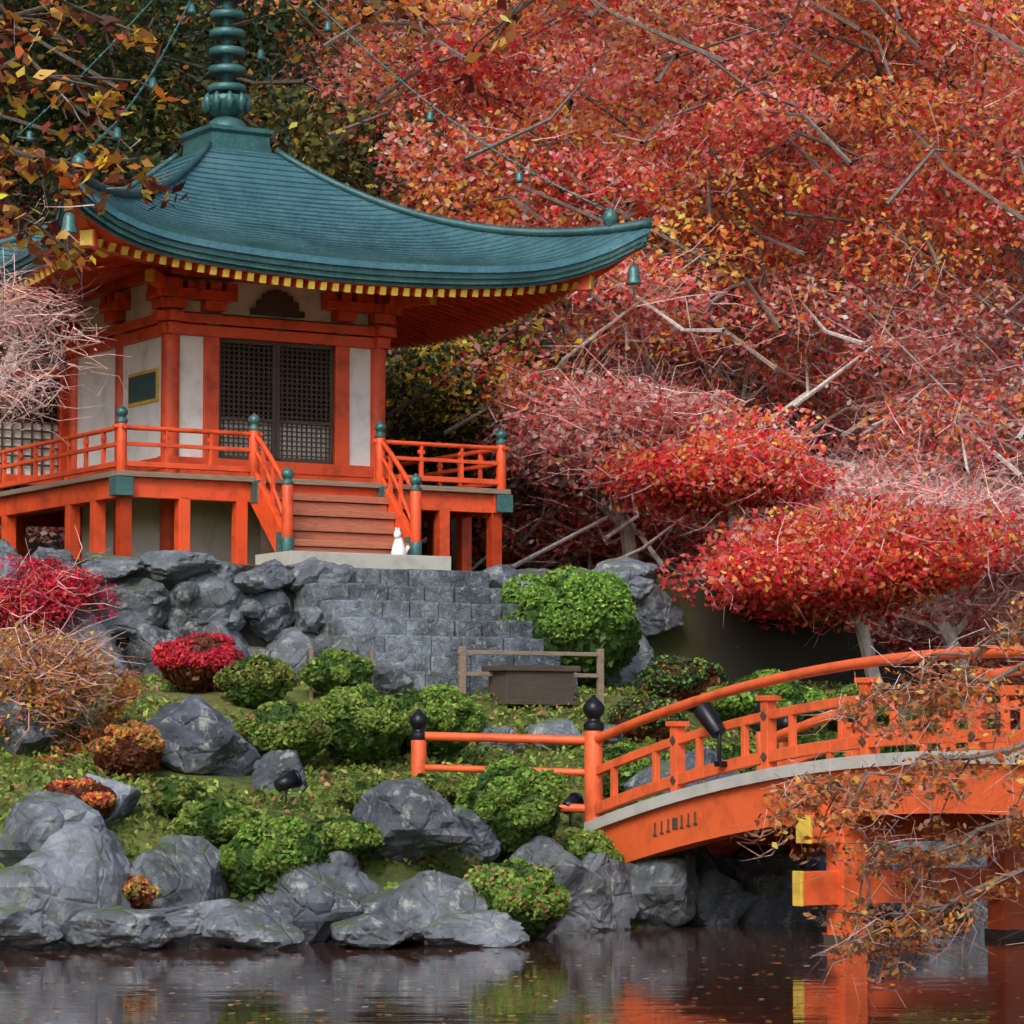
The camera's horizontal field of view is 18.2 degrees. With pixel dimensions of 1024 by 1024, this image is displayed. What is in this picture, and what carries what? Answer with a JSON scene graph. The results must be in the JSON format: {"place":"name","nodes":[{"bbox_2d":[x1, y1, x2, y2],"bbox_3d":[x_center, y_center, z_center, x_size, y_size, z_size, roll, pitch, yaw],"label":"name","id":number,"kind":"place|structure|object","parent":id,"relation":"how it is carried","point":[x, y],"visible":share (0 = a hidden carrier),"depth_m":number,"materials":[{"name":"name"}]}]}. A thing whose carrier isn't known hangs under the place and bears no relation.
{"place":"outdoors","nodes":[
{"label":"outdoors","id":0,"kind":"place"},
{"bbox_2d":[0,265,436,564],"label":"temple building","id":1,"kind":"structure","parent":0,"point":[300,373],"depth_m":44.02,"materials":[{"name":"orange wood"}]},
{"bbox_2d":[0,140,651,349],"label":"hall roof","id":2,"kind":"structure","parent":1,"relation":"on","point":[286,219],"depth_m":43.60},
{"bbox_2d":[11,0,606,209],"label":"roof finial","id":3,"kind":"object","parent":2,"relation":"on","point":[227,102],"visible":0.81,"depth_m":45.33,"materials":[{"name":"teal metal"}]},
{"bbox_2d":[0,913,1023,1023],"bbox_3d":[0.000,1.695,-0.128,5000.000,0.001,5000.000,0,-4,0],"label":"pond water","id":4,"kind":"structure","parent":0,"point":[116,987],"depth_m":23.73,"materials":[{"name":"brown liquid"}]},
{"bbox_2d":[410,646,1023,944],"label":"arched bridge","id":5,"kind":"structure","parent":4,"relation":"in","point":[679,817],"depth_m":29.44,"materials":[{"name":"orange wood"}]},
{"bbox_2d":[0,0,1023,928],"bbox_3d":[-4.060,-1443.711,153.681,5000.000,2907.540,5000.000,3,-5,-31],"label":"ground","id":6,"kind":"structure","parent":0,"point":[734,646],"depth_m":43.34,"materials":[{"name":"green plant"}]},
{"bbox_2d":[0,241,133,445],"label":"bare maple","id":7,"kind":"object","parent":6,"relation":"on","point":[11,356],"visible":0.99,"depth_m":41.03,"materials":[{"name":"pink plant"}]},
{"bbox_2d":[0,527,135,645],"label":"shrub","id":8,"kind":"object","parent":6,"relation":"on","point":[39,592],"visible":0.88,"depth_m":37.68,"materials":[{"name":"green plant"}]},
{"bbox_2d":[0,568,167,764],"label":"shrub","id":9,"kind":"object","parent":6,"relation":"on","point":[54,682],"visible":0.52,"depth_m":32.83,"materials":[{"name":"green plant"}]},
{"bbox_2d":[5,0,291,223],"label":"forest tree","id":10,"kind":"object","parent":6,"relation":"on","point":[182,55],"visible":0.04,"depth_m":58.59,"materials":[{"name":"green plant"}]},
{"bbox_2d":[83,0,326,140],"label":"forest tree","id":11,"kind":"object","parent":6,"relation":"on","point":[155,9],"visible":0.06,"depth_m":59.32,"materials":[{"name":"green plant"}]},
{"bbox_2d":[0,0,568,306],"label":"tree branches","id":12,"kind":"object","parent":6,"relation":"on","point":[105,98],"visible":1,"depth_m":12.99,"materials":[{"name":"orange plant"}]},
{"bbox_2d":[22,557,577,696],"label":"stone wall","id":13,"kind":"structure","parent":6,"relation":"on","point":[423,624],"depth_m":39.73,"materials":[{"name":"grey stone"}]},
{"bbox_2d":[0,405,512,570],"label":"veranda","id":14,"kind":"object","parent":13,"relation":"on","point":[379,521],"visible":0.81,"depth_m":42.24,"materials":[{"name":"orange wood"}]},
{"bbox_2d":[274,769,583,831],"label":"spotlights","id":15,"kind":"object","parent":6,"relation":"on","point":[292,779],"visible":0.66,"depth_m":30.82,"materials":[{"name":"black metal"}]},
{"bbox_2d":[385,324,521,569],"bbox_3d":[-1.331,-1.047,50.693,3.031,5.237,4.301,0,-4,0],"label":"forest tree","id":16,"kind":"object","parent":6,"relation":"on","point":[429,424],"visible":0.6,"depth_m":49.96,"materials":[{"name":"green plant"}]},
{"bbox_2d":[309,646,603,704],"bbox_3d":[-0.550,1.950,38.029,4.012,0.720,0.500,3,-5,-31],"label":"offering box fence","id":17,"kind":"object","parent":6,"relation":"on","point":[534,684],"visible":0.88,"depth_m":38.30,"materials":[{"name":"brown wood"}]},
{"bbox_2d":[388,169,583,375],"bbox_3d":[-2.019,-2.750,63.554,7.483,8.696,7.932,-2,-5,24],"label":"maple tree","id":18,"kind":"object","parent":6,"relation":"on","point":[517,225],"depth_m":63.24,"materials":[{"name":"red plant"}]},
{"bbox_2d":[0,539,986,949],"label":"garden rocks","id":19,"kind":"object","parent":6,"relation":"on","point":[66,871],"visible":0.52,"depth_m":30.65,"materials":[{"name":"stone"}]},
{"bbox_2d":[0,0,1023,729],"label":"maple canopy","id":20,"kind":"object","parent":6,"relation":"on","point":[692,114],"visible":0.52,"depth_m":51.90,"materials":[{"name":"red plant"}]},
{"bbox_2d":[0,621,1023,1022],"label":"ground cover plants","id":21,"kind":"object","parent":6,"relation":"on","point":[314,795],"visible":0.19,"depth_m":33.26,"materials":[{"name":"green plant"}]},
{"bbox_2d":[433,341,601,568],"bbox_3d":[0.352,-0.135,53.328,5.159,5.303,5.244,0,-4,0],"label":"maple tree","id":22,"kind":"object","parent":6,"relation":"on","point":[534,565],"visible":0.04,"depth_m":53.02,"materials":[{"name":"red plant"}]},
{"bbox_2d":[42,565,1000,940],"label":"green bushes","id":23,"kind":"object","parent":6,"relation":"on","point":[356,717],"visible":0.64,"depth_m":33.57,"materials":[{"name":"green plant"}]},
{"bbox_2d":[510,393,716,568],"bbox_3d":[0.831,0.266,59.962,9.129,5.961,6.402,0,-4,0],"label":"maple tree","id":24,"kind":"object","parent":6,"relation":"on","point":[594,557],"depth_m":60.07,"materials":[{"name":"red plant"}]},
{"bbox_2d":[459,318,811,559],"bbox_3d":[1.784,-0.410,50.371,5.893,4.902,5.568,0,-4,0],"label":"maple tree","id":25,"kind":"object","parent":6,"relation":"on","point":[626,533],"visible":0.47,"depth_m":49.26,"materials":[{"name":"red plant"}]},
{"bbox_2d":[571,367,853,557],"bbox_3d":[3.038,-0.250,46.907,4.393,3.631,4.894,4,-6,-42],"label":"maple tree","id":26,"kind":"object","parent":6,"relation":"on","point":[684,478],"visible":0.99,"depth_m":46.00,"materials":[{"name":"red plant"}]},
{"bbox_2d":[618,163,942,434],"bbox_3d":[5.295,-3.600,62.377,6.599,7.608,7.383,0,-4,0],"label":"maple tree","id":27,"kind":"object","parent":6,"relation":"on","point":[793,388],"visible":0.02,"depth_m":61.97,"materials":[{"name":"red plant"}]},
{"bbox_2d":[646,408,1023,651],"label":"maple tree","id":28,"kind":"object","parent":6,"relation":"on","point":[875,473],"visible":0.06,"depth_m":49.81,"materials":[{"name":"red plant"}]},
{"bbox_2d":[652,459,1023,685],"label":"maple tree","id":29,"kind":"object","parent":6,"relation":"on","point":[852,568],"visible":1,"depth_m":42.52,"materials":[{"name":"red plant"}]},
{"bbox_2d":[673,432,1023,720],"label":"maple tree","id":30,"kind":"object","parent":6,"relation":"on","point":[944,629],"visible":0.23,"depth_m":46.39,"materials":[{"name":"red plant"}]},
{"bbox_2d":[787,220,1023,474],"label":"maple tree","id":31,"kind":"object","parent":6,"relation":"on","point":[915,303],"visible":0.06,"depth_m":62.76,"materials":[{"name":"red plant"}]},
{"bbox_2d":[879,461,1023,682],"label":"maple tree","id":32,"kind":"object","parent":6,"relation":"on","point":[1002,618],"visible":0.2,"depth_m":49.00,"materials":[{"name":"red plant"}]},
{"bbox_2d":[706,582,1023,1013],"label":"overhanging branches","id":33,"kind":"object","parent":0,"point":[953,685],"visible":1,"depth_m":20.82,"materials":[{"name":"orange plant"}]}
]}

